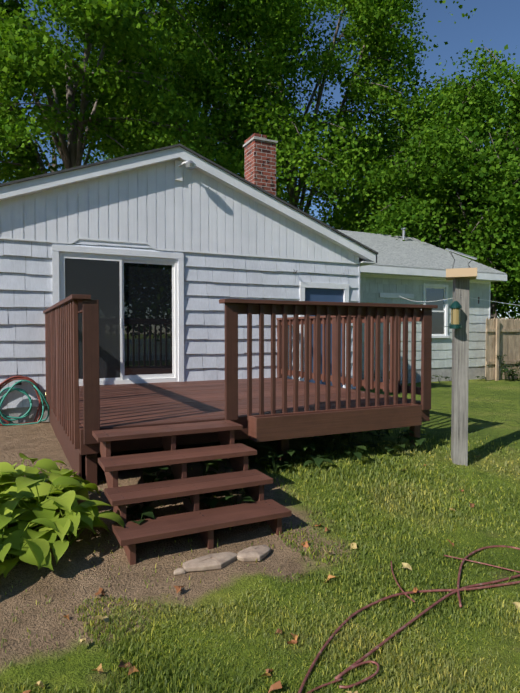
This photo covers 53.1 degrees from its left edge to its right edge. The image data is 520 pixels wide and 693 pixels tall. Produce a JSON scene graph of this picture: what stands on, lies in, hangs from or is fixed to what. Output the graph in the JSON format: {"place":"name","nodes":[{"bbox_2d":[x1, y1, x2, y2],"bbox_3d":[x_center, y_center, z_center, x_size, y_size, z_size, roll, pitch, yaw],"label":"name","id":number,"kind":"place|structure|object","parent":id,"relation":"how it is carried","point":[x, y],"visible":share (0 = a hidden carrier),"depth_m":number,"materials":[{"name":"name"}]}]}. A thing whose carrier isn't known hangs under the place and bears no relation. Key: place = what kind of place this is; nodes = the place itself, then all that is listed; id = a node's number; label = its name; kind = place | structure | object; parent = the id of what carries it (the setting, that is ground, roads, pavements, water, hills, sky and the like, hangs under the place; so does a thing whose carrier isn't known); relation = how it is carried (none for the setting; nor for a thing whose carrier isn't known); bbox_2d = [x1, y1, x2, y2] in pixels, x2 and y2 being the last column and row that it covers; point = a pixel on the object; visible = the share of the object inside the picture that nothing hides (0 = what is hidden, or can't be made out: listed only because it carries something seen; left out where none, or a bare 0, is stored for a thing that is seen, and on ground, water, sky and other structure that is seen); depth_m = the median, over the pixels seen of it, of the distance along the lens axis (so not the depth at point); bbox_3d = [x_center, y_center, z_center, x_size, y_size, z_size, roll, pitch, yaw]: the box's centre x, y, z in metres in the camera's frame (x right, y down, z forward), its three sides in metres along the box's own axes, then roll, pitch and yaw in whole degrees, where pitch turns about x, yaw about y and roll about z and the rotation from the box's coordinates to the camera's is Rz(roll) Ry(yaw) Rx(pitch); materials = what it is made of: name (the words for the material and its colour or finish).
{"place":"outdoors","nodes":[
{"label":"outdoors","id":0,"kind":"place"},
{"bbox_2d":[0,378,519,692],"bbox_3d":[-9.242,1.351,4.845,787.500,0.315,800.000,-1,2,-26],"label":"ground","id":1,"kind":"structure","parent":0,"point":[494,407],"depth_m":3.33,"materials":[{"name":"brown soil"}]},
{"bbox_2d":[0,376,49,425],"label":"garden hose","id":2,"kind":"object","parent":1,"relation":"on","point":[40,409],"visible":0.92,"depth_m":7.53,"materials":[{"name":"teal rubber"}]},
{"bbox_2d":[0,453,124,577],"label":"hosta plant","id":3,"kind":"object","parent":1,"relation":"on","point":[27,496],"visible":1,"depth_m":3.53,"materials":[{"name":"green plant"}]},
{"bbox_2d":[0,0,206,182],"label":"tree","id":4,"kind":"object","parent":1,"relation":"on","point":[48,8],"visible":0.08,"depth_m":24.24,"materials":[{"name":"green plant"}]},
{"bbox_2d":[0,0,273,183],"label":"tree","id":5,"kind":"object","parent":1,"relation":"on","point":[22,37],"visible":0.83,"depth_m":17.12,"materials":[{"name":"green plant"}]},
{"bbox_2d":[92,420,291,564],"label":"stairs","id":6,"kind":"structure","parent":1,"relation":"on","point":[206,523],"depth_m":4.00,"materials":[{"name":"brown wood"}]},
{"bbox_2d":[47,0,354,202],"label":"tree","id":7,"kind":"object","parent":1,"relation":"on","point":[241,85],"visible":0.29,"depth_m":22.42,"materials":[{"name":"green plant"}]},
{"bbox_2d":[96,36,334,217],"bbox_3d":[-3.085,-12.318,39.418,19.831,25.540,18.509,-1,2,-26],"label":"tree","id":8,"kind":"object","parent":1,"relation":"on","point":[211,123],"depth_m":36.21,"materials":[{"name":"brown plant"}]},
{"bbox_2d":[174,545,270,574],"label":"stepping stones","id":9,"kind":"object","parent":1,"relation":"on","point":[213,561],"visible":1,"depth_m":3.47,"materials":[{"name":"grey stone"}]},
{"bbox_2d":[43,294,437,484],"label":"deck","id":10,"kind":"structure","parent":1,"relation":"on","point":[281,408],"depth_m":5.48,"materials":[{"name":"brown wood"}]},
{"bbox_2d":[0,133,506,423],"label":"house","id":11,"kind":"structure","parent":1,"relation":"on","point":[158,253],"depth_m":8.60,"materials":[{"name":"grey wood"}]},
{"bbox_2d":[0,429,519,692],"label":"lawn grass","id":12,"kind":"structure","parent":1,"relation":"on","point":[333,479],"depth_m":3.04,"materials":[{"name":"green plant"}]},
{"bbox_2d":[23,436,519,692],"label":"fallen leaves","id":13,"kind":"object","parent":1,"relation":"on","point":[274,686],"visible":0.85,"depth_m":2.78,"materials":[{"name":"brown plant"}]},
{"bbox_2d":[125,0,476,235],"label":"tree","id":14,"kind":"object","parent":1,"relation":"on","point":[371,23],"visible":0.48,"depth_m":21.26,"materials":[{"name":"green plant"}]},
{"bbox_2d":[126,354,519,523],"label":"groundcover plants","id":15,"kind":"object","parent":1,"relation":"on","point":[146,508],"visible":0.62,"depth_m":5.19,"materials":[{"name":"green plant"}]},
{"bbox_2d":[306,75,510,286],"bbox_3d":[10.319,-8.460,35.750,17.363,18.034,19.167,-1,2,-26],"label":"tree","id":16,"kind":"object","parent":1,"relation":"on","point":[331,218],"visible":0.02,"depth_m":33.49,"materials":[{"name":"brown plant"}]},
{"bbox_2d":[298,545,519,692],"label":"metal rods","id":17,"kind":"object","parent":1,"relation":"on","point":[359,662],"visible":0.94,"depth_m":3.06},
{"bbox_2d":[344,39,519,307],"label":"tree","id":18,"kind":"object","parent":1,"relation":"on","point":[514,115],"visible":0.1,"depth_m":21.07,"materials":[{"name":"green plant"}]},
{"bbox_2d":[346,42,519,319],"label":"tree","id":19,"kind":"object","parent":1,"relation":"on","point":[490,179],"visible":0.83,"depth_m":18.22,"materials":[{"name":"green plant"}]},
{"bbox_2d":[445,248,476,465],"bbox_3d":[2.125,0.249,5.523,0.340,2.622,0.323,-4,5,-70],"label":"clothesline post","id":20,"kind":"object","parent":1,"relation":"on","point":[461,278],"visible":0.94,"depth_m":5.49,"materials":[{"name":"grey wood"}]},
{"bbox_2d":[400,296,519,305],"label":"clothesline","id":21,"kind":"object","parent":20,"relation":"attached to","point":[469,297],"visible":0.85,"depth_m":6.47,"materials":[{"name":"white fabric"}]},
{"bbox_2d":[485,317,519,380],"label":"stockade fence","id":22,"kind":"object","parent":1,"relation":"on","point":[502,336],"visible":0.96,"depth_m":14.53,"materials":[{"name":"brown wood"}]},
{"bbox_2d":[0,0,519,318],"label":"sky","id":23,"kind":"structure","parent":0,"point":[497,21],"materials":[{"name":"blue"}]},
{"bbox_2d":[443,301,462,328],"bbox_3d":[2.052,-0.451,5.388,0.211,0.530,0.206,-1,2,-26],"label":"bird feeder","id":24,"kind":"object","parent":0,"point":[455,306],"visible":1,"depth_m":5.36,"materials":[{"name":"green plastic"}]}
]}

